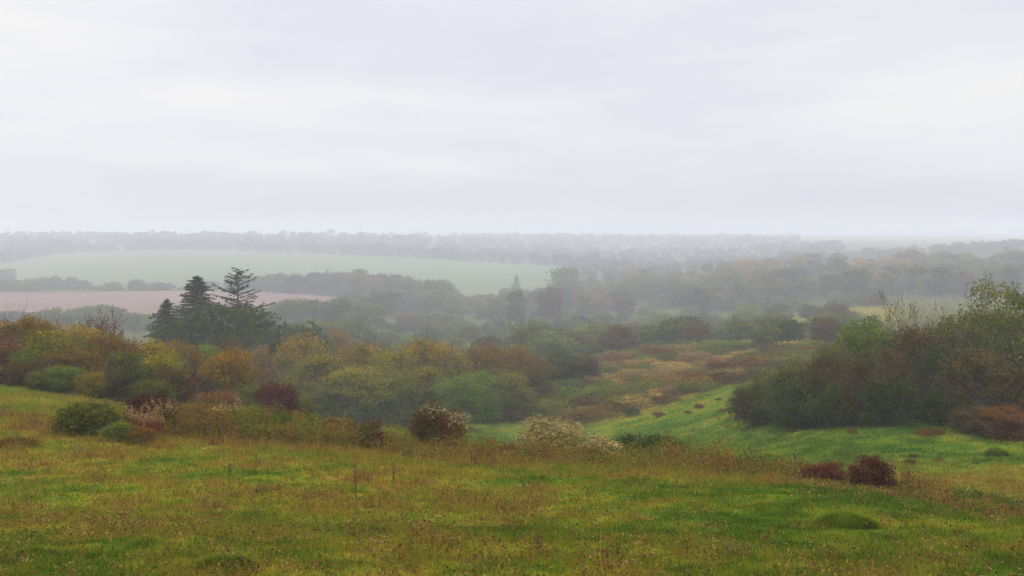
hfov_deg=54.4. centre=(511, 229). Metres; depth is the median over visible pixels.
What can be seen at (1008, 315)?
leafy tree
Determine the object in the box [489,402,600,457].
crest shrub
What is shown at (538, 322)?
hawthorn bush
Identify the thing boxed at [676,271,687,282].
woodland tree
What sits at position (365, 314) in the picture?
hedge tree
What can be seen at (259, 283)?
hedge tree
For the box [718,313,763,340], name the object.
hawthorn bush
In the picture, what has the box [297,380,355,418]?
autumn tree
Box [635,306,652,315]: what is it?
hawthorn bush
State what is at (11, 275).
hedge tree
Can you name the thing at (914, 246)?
hedge tree
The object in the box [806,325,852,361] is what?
thicket bush
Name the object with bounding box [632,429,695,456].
crest shrub
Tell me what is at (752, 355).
bramble patch
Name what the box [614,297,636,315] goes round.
woodland tree
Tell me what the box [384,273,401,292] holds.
hedge tree
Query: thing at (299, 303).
hedge tree
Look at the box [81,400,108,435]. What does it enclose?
willowherb
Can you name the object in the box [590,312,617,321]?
hawthorn bush
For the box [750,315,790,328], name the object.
hawthorn bush
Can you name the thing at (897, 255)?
woodland tree
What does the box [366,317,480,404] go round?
autumn tree
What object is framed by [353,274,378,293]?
hedge tree
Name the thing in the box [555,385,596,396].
bramble patch
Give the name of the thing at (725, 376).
bramble patch
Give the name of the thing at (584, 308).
woodland tree
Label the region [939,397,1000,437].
thicket bush
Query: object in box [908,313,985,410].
thicket bush
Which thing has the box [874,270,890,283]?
woodland tree
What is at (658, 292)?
woodland tree
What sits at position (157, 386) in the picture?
wild shrub
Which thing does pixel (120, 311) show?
hedge tree
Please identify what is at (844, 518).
grass tussock
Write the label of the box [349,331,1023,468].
slope grass
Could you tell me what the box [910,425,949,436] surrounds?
slope tuft
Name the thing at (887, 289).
woodland tree
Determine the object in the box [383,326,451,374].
autumn tree
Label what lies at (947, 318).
ash tree
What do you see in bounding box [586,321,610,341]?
hawthorn bush
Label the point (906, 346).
thicket bush
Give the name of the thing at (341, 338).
autumn tree
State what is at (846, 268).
woodland tree
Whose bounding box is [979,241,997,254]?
hedge tree
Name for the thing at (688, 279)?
woodland tree
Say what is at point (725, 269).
woodland tree
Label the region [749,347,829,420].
thicket bush
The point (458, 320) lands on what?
hawthorn bush
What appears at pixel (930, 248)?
hedge tree
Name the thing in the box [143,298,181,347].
conifer tree
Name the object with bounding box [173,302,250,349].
yew tree
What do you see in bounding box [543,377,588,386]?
bramble patch
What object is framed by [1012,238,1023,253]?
hedge tree
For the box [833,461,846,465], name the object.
slope tuft
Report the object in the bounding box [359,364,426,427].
autumn tree
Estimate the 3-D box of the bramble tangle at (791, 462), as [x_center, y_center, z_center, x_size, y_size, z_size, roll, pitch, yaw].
[7.999,6.889,28.349,2.270,0.998,2.280,0,0,38]
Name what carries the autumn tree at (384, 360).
on the hillside
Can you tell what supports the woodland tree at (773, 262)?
on the hillside
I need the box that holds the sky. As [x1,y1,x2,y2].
[0,0,1023,232]
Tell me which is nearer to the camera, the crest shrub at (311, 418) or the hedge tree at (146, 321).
the crest shrub at (311, 418)
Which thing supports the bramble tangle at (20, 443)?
on the hillside
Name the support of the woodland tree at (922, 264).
on the hillside
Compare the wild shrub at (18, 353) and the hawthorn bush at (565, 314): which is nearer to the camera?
the wild shrub at (18, 353)
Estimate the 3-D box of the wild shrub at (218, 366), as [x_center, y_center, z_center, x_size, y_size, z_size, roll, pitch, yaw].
[-16.453,8.629,59.962,6.432,6.375,6.050,0,0,28]
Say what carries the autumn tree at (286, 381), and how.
on the hillside
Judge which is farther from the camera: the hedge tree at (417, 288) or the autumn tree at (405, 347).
the hedge tree at (417, 288)
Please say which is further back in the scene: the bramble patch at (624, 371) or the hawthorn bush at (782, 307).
the hawthorn bush at (782, 307)
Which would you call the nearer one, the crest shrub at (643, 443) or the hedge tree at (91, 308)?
the crest shrub at (643, 443)
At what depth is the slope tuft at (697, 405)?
83.83 m
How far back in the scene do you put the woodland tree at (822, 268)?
529.16 m
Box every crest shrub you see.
[37,393,147,436]
[96,419,151,441]
[118,424,159,444]
[119,376,185,432]
[193,398,238,418]
[213,398,275,422]
[239,407,308,437]
[280,410,331,441]
[317,407,358,431]
[347,412,395,445]
[359,431,397,449]
[397,391,450,444]
[430,393,470,449]
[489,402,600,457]
[560,446,613,462]
[572,433,628,452]
[607,421,667,457]
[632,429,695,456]
[713,447,759,463]
[790,459,848,484]
[834,450,908,489]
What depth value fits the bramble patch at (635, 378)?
117.07 m
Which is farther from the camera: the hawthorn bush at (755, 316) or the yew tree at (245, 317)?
the hawthorn bush at (755, 316)
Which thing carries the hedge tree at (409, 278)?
on the hillside
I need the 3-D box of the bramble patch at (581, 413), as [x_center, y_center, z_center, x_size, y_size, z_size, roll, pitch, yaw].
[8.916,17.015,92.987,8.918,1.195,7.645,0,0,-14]
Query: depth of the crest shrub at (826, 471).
24.23 m
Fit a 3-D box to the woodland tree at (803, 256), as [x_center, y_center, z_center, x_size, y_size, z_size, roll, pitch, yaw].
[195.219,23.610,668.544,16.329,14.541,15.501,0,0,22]
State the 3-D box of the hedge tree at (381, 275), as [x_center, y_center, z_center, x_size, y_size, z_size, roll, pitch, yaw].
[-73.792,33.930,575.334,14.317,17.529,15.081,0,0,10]
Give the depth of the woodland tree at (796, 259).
614.65 m
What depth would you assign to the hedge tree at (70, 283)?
626.16 m
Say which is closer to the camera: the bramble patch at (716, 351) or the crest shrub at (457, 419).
the crest shrub at (457, 419)
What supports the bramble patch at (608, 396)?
on the hillside
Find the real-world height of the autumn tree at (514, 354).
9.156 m
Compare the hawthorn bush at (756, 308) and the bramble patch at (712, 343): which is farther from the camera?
the hawthorn bush at (756, 308)
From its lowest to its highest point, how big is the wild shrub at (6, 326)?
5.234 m
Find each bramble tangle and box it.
[0,436,44,448]
[461,433,511,448]
[602,449,653,463]
[684,455,746,468]
[735,462,804,477]
[737,454,785,466]
[762,453,837,475]
[931,485,999,501]
[969,493,1018,502]
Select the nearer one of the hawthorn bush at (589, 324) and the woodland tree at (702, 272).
the hawthorn bush at (589, 324)
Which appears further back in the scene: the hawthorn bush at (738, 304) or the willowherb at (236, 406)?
the hawthorn bush at (738, 304)
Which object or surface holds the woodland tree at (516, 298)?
on the hillside
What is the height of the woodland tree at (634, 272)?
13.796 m
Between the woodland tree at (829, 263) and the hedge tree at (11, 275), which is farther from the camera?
the hedge tree at (11, 275)
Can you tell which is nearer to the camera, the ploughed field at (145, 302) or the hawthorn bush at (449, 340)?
the hawthorn bush at (449, 340)
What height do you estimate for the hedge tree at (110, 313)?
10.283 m
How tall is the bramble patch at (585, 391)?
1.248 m
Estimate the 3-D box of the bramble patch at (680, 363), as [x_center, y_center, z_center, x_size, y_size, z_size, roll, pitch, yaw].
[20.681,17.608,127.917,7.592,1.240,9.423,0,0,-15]
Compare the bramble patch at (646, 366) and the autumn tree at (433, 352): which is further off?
the bramble patch at (646, 366)
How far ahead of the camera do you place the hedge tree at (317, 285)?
609.60 m
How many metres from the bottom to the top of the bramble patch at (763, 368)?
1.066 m
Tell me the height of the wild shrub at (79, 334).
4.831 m
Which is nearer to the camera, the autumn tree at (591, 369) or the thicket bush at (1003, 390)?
the thicket bush at (1003, 390)
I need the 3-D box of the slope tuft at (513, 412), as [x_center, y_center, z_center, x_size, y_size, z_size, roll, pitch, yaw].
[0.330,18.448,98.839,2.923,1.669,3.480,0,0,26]
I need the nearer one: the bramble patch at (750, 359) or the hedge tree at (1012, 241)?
the bramble patch at (750, 359)
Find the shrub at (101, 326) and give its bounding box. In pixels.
[78,306,127,337]
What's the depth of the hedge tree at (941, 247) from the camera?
955.49 m
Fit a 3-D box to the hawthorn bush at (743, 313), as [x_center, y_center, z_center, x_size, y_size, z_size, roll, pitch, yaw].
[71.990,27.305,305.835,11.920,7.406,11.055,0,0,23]
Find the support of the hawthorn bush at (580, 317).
on the hillside
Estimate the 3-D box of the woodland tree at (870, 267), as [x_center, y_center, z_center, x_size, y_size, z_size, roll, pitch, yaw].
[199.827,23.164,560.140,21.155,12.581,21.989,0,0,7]
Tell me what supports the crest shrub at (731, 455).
on the hillside
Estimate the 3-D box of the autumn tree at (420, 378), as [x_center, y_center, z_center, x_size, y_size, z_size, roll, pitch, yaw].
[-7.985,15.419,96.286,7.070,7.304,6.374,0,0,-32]
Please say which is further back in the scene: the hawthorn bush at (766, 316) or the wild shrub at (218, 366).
the hawthorn bush at (766, 316)
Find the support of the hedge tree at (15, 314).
on the hillside
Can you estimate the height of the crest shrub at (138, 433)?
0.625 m
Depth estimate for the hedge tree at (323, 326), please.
254.47 m
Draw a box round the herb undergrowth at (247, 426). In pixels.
[0,368,1023,517]
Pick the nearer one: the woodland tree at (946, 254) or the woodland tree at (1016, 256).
the woodland tree at (1016, 256)
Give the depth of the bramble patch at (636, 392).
95.23 m
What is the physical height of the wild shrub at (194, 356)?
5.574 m
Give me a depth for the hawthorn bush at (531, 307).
449.68 m
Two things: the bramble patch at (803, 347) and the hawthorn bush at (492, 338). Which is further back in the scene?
the hawthorn bush at (492, 338)
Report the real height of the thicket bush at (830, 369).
4.942 m
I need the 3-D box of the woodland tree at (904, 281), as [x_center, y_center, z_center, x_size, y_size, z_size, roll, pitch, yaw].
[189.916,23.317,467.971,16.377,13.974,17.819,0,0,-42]
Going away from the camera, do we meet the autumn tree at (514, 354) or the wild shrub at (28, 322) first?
the wild shrub at (28, 322)
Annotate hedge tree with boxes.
[0,268,17,279]
[0,278,20,291]
[0,309,26,321]
[0,310,11,321]
[11,278,23,290]
[17,278,44,291]
[28,307,55,322]
[37,277,51,289]
[41,307,68,330]
[43,275,62,289]
[49,275,65,289]
[55,308,81,331]
[61,276,79,289]
[72,307,90,324]
[75,279,93,289]
[75,304,102,328]
[84,285,105,289]
[91,304,107,327]
[97,304,119,330]
[99,281,124,290]
[103,306,127,325]
[119,312,144,331]
[125,278,145,290]
[140,314,164,330]
[142,281,179,290]
[205,281,221,288]
[222,274,251,290]
[249,274,277,290]
[256,305,279,333]
[266,272,290,292]
[268,300,297,324]
[278,272,307,293]
[278,298,295,318]
[279,321,307,340]
[288,296,311,322]
[294,298,314,321]
[294,300,334,321]
[298,274,314,292]
[298,298,322,320]
[302,318,321,335]
[304,268,337,294]
[305,270,319,291]
[311,319,338,339]
[320,272,344,295]
[320,316,353,335]
[323,297,355,325]
[332,271,347,287]
[333,314,361,335]
[335,272,363,296]
[336,292,355,301]
[340,316,375,338]
[344,268,369,281]
[344,302,377,331]
[346,274,367,298]
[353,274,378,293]
[358,288,385,315]
[359,300,386,327]
[362,276,386,297]
[375,273,392,292]
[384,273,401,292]
[386,274,407,299]
[397,275,418,292]
[405,278,421,294]
[411,280,433,295]
[416,279,447,295]
[434,278,454,292]
[447,284,460,296]
[773,251,797,258]
[830,250,852,258]
[846,251,873,259]
[858,246,878,257]
[872,249,897,258]
[891,247,907,252]
[906,244,922,249]
[913,247,927,255]
[926,244,935,255]
[929,243,950,254]
[944,245,962,255]
[950,241,970,253]
[963,241,982,255]
[970,240,1001,256]
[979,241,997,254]
[993,240,1014,254]
[1007,239,1019,246]
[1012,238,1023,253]
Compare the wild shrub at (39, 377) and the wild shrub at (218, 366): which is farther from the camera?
the wild shrub at (218, 366)
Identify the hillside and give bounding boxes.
[0,233,1023,575]
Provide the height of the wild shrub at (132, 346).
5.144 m
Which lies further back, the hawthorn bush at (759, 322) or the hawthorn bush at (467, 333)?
the hawthorn bush at (467, 333)
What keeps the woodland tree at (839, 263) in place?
on the hillside
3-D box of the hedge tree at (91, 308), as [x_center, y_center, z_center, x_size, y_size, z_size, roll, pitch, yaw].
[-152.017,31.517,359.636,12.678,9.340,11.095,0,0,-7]
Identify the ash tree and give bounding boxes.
[874,291,925,351]
[891,297,936,342]
[922,294,980,347]
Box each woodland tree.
[445,291,465,305]
[463,295,478,309]
[466,298,485,309]
[472,305,488,320]
[473,293,484,304]
[482,292,496,305]
[484,295,503,316]
[497,290,511,306]
[500,289,529,320]
[509,286,520,291]
[527,291,542,301]
[528,294,544,311]
[530,286,566,322]
[542,264,589,299]
[548,287,574,309]
[573,295,596,316]
[587,287,607,300]
[589,293,614,313]
[603,280,625,294]
[613,290,632,307]
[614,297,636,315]
[627,269,642,278]
[650,276,675,299]
[660,279,683,306]
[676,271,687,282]
[678,274,697,285]
[679,281,702,304]
[685,268,701,280]
[685,286,710,312]
[696,270,706,279]
[699,281,725,311]
[700,264,712,276]
[711,260,736,274]
[713,265,739,283]
[713,270,744,294]
[717,269,737,284]
[732,258,764,274]
[737,277,768,304]
[740,269,761,284]
[757,257,775,262]
[757,273,785,303]
[763,256,785,274]
[765,268,798,282]
[768,266,789,273]
[789,256,810,273]
[795,254,811,258]
[806,252,823,270]
[814,263,834,282]
[818,272,844,297]
[824,253,848,270]
[825,252,840,268]
[827,269,844,285]
[830,258,850,275]
[834,268,876,294]
[840,263,861,279]
[847,275,872,293]
[848,257,866,266]
[852,259,881,278]
[852,266,873,285]
[867,258,878,271]
[870,272,902,297]
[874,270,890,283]
[877,255,895,270]
[877,264,900,278]
[878,264,903,289]
[885,260,911,280]
[891,258,910,274]
[892,251,903,260]
[894,247,930,267]
[898,264,922,290]
[904,264,932,293]
[908,260,935,279]
[912,274,935,295]
[925,264,956,296]
[926,247,946,261]
[932,257,956,266]
[933,255,959,266]
[936,251,959,261]
[938,264,958,274]
[942,269,977,296]
[954,260,977,271]
[957,253,975,265]
[958,273,979,288]
[972,264,1002,293]
[988,261,1016,286]
[994,252,1009,265]
[996,267,1023,293]
[1000,247,1020,263]
[1005,250,1023,272]
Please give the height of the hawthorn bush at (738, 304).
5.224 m
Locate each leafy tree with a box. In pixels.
[917,272,1023,358]
[977,283,1023,347]
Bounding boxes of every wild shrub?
[0,296,33,344]
[0,327,19,342]
[0,335,34,367]
[0,351,57,386]
[3,298,72,355]
[4,305,104,366]
[6,335,47,367]
[13,358,95,390]
[23,359,65,389]
[32,333,121,377]
[52,310,111,344]
[64,366,111,398]
[69,314,152,371]
[72,314,160,374]
[81,361,143,403]
[92,343,149,383]
[102,323,195,375]
[102,356,163,401]
[117,338,198,394]
[122,374,198,407]
[131,326,200,376]
[139,348,212,407]
[164,322,206,376]
[182,324,249,391]
[182,333,307,404]
[182,367,213,397]
[191,385,267,408]
[192,374,218,395]
[207,310,254,355]
[227,375,267,408]
[239,324,282,388]
[247,369,305,414]
[288,384,322,417]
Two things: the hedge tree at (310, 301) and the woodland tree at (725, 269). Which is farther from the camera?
the woodland tree at (725, 269)
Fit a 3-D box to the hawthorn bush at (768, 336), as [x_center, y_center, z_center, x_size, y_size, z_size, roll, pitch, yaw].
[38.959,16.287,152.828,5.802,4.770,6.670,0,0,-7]
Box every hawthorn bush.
[330,336,360,348]
[351,330,385,350]
[378,341,398,354]
[380,329,400,346]
[388,333,423,345]
[391,337,422,351]
[392,314,416,325]
[417,326,441,340]
[423,312,445,325]
[426,321,438,327]
[427,338,443,346]
[431,322,459,333]
[433,319,456,329]
[437,337,469,352]
[446,314,459,318]
[449,316,468,324]
[454,321,474,331]
[454,326,482,342]
[463,323,481,334]
[470,335,508,351]
[488,321,507,330]
[502,323,518,333]
[502,324,545,350]
[504,319,520,324]
[516,317,534,323]
[518,345,536,356]
[522,319,556,330]
[526,304,545,317]
[527,316,551,323]
[527,328,579,353]
[527,336,573,356]
[537,324,565,337]
[557,331,588,341]
[559,308,576,319]
[565,325,594,337]
[567,314,593,322]
[576,320,608,332]
[580,324,617,347]
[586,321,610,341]
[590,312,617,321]
[593,324,644,351]
[621,320,644,328]
[630,316,646,323]
[632,321,668,345]
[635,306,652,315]
[636,319,655,326]
[647,310,674,324]
[651,315,691,343]
[673,310,694,318]
[676,319,717,343]
[677,316,711,342]
[680,304,700,314]
[708,320,727,328]
[712,326,730,340]
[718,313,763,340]
[719,316,749,321]
[730,308,760,320]
[732,301,746,311]
[734,303,755,312]
[740,304,764,311]
[746,322,786,348]
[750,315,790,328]
[752,314,765,320]
[752,314,790,321]
[762,309,795,317]
[763,303,795,313]
[768,295,788,303]
[771,317,808,342]
[774,313,806,330]
[775,311,797,321]
[794,301,811,311]
[797,304,821,318]
[802,316,823,322]
[803,321,819,333]
[804,312,842,342]
[814,302,856,316]
[817,311,855,333]
[825,290,845,300]
[844,317,867,329]
[846,314,886,327]
[851,294,871,304]
[865,295,886,305]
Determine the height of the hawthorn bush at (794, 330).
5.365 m
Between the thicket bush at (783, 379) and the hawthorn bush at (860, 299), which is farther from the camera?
the hawthorn bush at (860, 299)
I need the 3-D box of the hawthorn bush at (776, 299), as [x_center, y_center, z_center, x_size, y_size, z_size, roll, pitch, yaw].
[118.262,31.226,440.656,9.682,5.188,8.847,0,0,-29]
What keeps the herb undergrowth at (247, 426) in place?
on the hillside
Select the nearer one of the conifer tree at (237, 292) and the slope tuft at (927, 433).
the slope tuft at (927, 433)
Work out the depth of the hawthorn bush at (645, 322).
339.98 m
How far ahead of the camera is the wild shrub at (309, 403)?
57.90 m
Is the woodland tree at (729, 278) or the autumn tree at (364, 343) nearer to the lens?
the autumn tree at (364, 343)
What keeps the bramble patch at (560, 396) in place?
on the hillside
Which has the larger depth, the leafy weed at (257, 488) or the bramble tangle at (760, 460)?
the bramble tangle at (760, 460)
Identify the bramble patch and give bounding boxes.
[506,406,560,418]
[526,397,575,418]
[526,412,549,419]
[537,392,578,405]
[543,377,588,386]
[551,405,591,419]
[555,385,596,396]
[561,393,610,408]
[562,402,623,423]
[578,387,597,395]
[583,372,614,383]
[584,355,605,362]
[588,382,628,395]
[589,361,619,367]
[592,379,618,385]
[593,364,621,372]
[595,392,645,404]
[597,391,665,408]
[598,352,635,361]
[602,398,634,412]
[607,403,644,411]
[612,391,675,409]
[616,367,645,380]
[619,360,662,367]
[620,358,660,365]
[625,379,666,391]
[626,375,644,382]
[629,362,665,369]
[630,353,657,357]
[630,355,664,360]
[631,343,664,352]
[642,360,697,369]
[646,387,669,393]
[647,347,686,354]
[648,365,687,371]
[649,395,680,404]
[650,354,667,360]
[653,350,686,360]
[657,383,691,395]
[667,380,723,391]
[669,371,710,378]
[672,350,724,363]
[676,374,723,390]
[679,369,711,376]
[686,345,728,355]
[692,339,732,349]
[692,358,739,369]
[700,369,772,384]
[704,356,741,369]
[706,339,739,343]
[711,367,747,373]
[718,340,755,349]
[736,351,769,359]
[736,354,791,369]
[737,352,772,365]
[739,349,765,354]
[740,365,780,374]
[754,352,819,366]
[757,343,792,352]
[774,340,807,344]
[786,348,821,356]
[793,345,829,350]
[797,340,820,344]
[800,339,837,345]
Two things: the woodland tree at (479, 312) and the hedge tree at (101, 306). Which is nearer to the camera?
the hedge tree at (101, 306)
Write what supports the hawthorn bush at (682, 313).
on the hillside
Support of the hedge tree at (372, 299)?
on the hillside
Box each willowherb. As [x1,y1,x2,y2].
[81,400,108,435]
[119,405,143,426]
[130,405,157,430]
[141,412,164,437]
[144,396,177,433]
[219,397,252,416]
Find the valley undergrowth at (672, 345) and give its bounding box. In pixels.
[384,293,1013,366]
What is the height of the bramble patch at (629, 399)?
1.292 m
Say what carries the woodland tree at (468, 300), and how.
on the hillside
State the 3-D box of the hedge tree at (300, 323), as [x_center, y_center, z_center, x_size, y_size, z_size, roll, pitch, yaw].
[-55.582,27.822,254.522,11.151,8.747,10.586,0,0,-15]
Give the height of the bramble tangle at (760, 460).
0.833 m
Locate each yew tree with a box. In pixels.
[146,319,192,346]
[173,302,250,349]
[194,301,295,372]
[267,321,341,382]
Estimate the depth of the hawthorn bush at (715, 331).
194.48 m
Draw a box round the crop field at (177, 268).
[0,250,569,298]
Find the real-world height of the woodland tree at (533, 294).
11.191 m
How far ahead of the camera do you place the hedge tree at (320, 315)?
344.37 m
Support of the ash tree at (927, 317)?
on the hillside
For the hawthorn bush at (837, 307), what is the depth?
275.93 m
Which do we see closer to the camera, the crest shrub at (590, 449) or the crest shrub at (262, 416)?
the crest shrub at (590, 449)
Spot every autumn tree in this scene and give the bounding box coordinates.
[270,306,361,387]
[274,362,313,397]
[282,342,373,416]
[288,364,401,422]
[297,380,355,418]
[314,320,378,417]
[325,317,357,362]
[345,342,398,385]
[351,326,390,362]
[355,319,440,421]
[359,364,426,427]
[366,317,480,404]
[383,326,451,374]
[398,355,462,423]
[426,372,497,428]
[455,318,527,390]
[455,354,513,423]
[484,357,550,421]
[486,330,554,401]
[522,344,561,398]
[534,349,596,384]
[562,349,605,381]
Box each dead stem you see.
[354,461,357,497]
[392,463,395,486]
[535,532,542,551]
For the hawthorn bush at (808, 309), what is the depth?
286.79 m
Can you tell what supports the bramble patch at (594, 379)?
on the hillside
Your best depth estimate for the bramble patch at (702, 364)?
120.32 m
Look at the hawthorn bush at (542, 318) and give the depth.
340.93 m
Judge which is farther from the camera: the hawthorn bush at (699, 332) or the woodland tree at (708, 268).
the woodland tree at (708, 268)
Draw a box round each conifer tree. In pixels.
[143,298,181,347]
[171,275,218,336]
[194,267,274,333]
[512,276,521,288]
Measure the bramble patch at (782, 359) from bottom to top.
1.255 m
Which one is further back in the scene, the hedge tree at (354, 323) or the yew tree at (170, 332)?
the hedge tree at (354, 323)
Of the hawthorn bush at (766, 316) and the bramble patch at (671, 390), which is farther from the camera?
the hawthorn bush at (766, 316)
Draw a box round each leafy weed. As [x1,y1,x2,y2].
[250,482,270,492]
[597,549,619,558]
[710,535,752,556]
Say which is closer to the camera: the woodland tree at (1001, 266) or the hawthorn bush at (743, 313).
the hawthorn bush at (743, 313)
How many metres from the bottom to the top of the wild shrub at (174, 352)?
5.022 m
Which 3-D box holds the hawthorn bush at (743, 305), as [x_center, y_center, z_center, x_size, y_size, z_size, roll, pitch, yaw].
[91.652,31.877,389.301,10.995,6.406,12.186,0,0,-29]
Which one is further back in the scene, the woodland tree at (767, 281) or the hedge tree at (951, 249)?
the hedge tree at (951, 249)
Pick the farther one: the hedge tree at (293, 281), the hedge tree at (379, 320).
the hedge tree at (293, 281)
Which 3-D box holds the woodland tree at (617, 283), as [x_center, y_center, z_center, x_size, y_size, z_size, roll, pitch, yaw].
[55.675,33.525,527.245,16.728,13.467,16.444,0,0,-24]
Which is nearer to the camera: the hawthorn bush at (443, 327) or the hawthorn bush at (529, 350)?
the hawthorn bush at (529, 350)
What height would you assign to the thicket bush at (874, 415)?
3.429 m
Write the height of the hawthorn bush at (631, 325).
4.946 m
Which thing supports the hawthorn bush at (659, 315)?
on the hillside
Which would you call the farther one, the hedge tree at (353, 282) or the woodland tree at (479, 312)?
the hedge tree at (353, 282)
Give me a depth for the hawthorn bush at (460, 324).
334.76 m
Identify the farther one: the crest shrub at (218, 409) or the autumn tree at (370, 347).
the autumn tree at (370, 347)
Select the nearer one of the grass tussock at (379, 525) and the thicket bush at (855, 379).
the grass tussock at (379, 525)
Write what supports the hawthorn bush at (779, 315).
on the hillside
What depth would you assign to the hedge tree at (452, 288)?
567.63 m
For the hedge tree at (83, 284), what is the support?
on the hillside
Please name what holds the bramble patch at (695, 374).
on the hillside
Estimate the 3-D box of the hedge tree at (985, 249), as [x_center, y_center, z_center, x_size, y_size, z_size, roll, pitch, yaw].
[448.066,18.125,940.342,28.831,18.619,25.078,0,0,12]
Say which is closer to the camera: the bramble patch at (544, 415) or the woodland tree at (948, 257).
the bramble patch at (544, 415)
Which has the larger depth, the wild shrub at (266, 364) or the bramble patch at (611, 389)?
the bramble patch at (611, 389)
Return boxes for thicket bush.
[713,367,774,427]
[726,361,795,421]
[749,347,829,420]
[761,369,824,431]
[768,334,902,416]
[794,374,868,430]
[798,321,942,425]
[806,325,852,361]
[830,278,906,372]
[851,362,939,425]
[856,302,969,406]
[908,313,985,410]
[908,323,1023,422]
[909,379,967,425]
[923,298,998,352]
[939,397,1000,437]
[941,342,1023,424]
[948,308,1023,386]
[949,398,1023,441]
[995,332,1023,386]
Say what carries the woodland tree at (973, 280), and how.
on the hillside
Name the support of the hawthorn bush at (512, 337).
on the hillside
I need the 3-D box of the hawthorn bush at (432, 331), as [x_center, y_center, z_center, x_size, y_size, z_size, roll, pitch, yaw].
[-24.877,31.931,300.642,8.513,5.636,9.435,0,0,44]
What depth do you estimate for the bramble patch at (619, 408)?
92.67 m
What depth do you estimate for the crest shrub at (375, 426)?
29.86 m
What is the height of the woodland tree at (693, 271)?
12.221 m
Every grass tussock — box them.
[3,543,68,559]
[190,547,262,571]
[355,522,398,533]
[805,508,894,529]
[983,445,1011,456]
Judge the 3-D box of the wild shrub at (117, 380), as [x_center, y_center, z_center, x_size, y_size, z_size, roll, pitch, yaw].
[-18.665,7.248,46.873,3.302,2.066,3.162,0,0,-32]
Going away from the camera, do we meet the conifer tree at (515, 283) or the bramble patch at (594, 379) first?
the bramble patch at (594, 379)
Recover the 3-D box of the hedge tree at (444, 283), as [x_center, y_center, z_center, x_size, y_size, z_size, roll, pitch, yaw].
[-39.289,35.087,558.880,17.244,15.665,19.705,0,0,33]
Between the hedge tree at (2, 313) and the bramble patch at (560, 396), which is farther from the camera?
the hedge tree at (2, 313)
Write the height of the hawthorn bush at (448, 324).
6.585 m
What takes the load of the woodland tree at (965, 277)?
on the hillside
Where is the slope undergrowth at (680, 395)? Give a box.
[500,339,846,427]
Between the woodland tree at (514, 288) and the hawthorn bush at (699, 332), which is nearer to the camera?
the hawthorn bush at (699, 332)
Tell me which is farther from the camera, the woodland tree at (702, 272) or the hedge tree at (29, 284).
the woodland tree at (702, 272)
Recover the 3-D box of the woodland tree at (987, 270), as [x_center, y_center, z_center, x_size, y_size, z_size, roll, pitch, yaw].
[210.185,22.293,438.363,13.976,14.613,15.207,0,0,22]
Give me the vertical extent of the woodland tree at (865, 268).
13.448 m
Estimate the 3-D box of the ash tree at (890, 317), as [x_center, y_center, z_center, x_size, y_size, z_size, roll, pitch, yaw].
[23.444,7.217,59.592,3.672,7.316,3.519,0,0,0]
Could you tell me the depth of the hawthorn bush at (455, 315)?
421.30 m
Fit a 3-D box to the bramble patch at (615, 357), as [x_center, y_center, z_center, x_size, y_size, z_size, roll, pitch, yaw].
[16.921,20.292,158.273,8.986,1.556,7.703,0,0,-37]
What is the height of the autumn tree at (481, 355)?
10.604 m
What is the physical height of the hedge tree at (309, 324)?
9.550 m
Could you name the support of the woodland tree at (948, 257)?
on the hillside
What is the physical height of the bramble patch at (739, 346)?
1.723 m
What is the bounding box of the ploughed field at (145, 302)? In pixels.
[0,291,331,324]
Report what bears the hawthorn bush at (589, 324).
on the hillside
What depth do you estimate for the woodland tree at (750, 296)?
428.95 m
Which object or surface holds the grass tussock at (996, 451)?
on the hillside
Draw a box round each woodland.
[0,229,601,267]
[447,232,800,247]
[563,240,845,281]
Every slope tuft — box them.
[501,408,529,422]
[622,407,641,416]
[651,410,664,417]
[693,403,703,407]
[832,449,848,453]
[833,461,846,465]
[903,458,917,464]
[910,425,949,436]
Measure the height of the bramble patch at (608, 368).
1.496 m
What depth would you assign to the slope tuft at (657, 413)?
84.62 m
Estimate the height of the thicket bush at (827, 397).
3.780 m
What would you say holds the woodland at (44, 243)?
on the hillside
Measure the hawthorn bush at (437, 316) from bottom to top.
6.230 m
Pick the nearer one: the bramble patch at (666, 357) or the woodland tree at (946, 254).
the bramble patch at (666, 357)
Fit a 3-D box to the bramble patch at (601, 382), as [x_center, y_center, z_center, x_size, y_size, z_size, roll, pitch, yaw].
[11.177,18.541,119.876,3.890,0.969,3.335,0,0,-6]
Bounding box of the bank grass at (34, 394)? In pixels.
[0,383,175,422]
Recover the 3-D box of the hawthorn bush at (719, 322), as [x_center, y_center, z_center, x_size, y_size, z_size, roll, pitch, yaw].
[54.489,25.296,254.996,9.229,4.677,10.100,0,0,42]
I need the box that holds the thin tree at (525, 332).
[507,314,545,356]
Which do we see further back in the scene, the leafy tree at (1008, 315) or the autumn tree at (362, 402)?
the autumn tree at (362, 402)
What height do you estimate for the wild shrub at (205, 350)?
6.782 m
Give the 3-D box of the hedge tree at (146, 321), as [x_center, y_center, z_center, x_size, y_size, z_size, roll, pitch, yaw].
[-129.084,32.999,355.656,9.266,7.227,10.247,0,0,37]
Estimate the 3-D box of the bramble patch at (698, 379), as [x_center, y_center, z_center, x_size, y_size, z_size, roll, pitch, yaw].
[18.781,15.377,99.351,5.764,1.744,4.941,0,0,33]
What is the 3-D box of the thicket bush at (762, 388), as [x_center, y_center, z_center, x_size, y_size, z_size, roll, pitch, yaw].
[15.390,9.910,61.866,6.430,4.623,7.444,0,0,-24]
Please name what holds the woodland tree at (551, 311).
on the hillside
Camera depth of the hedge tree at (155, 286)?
611.94 m
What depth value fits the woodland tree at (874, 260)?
628.66 m
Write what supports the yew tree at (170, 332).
on the hillside

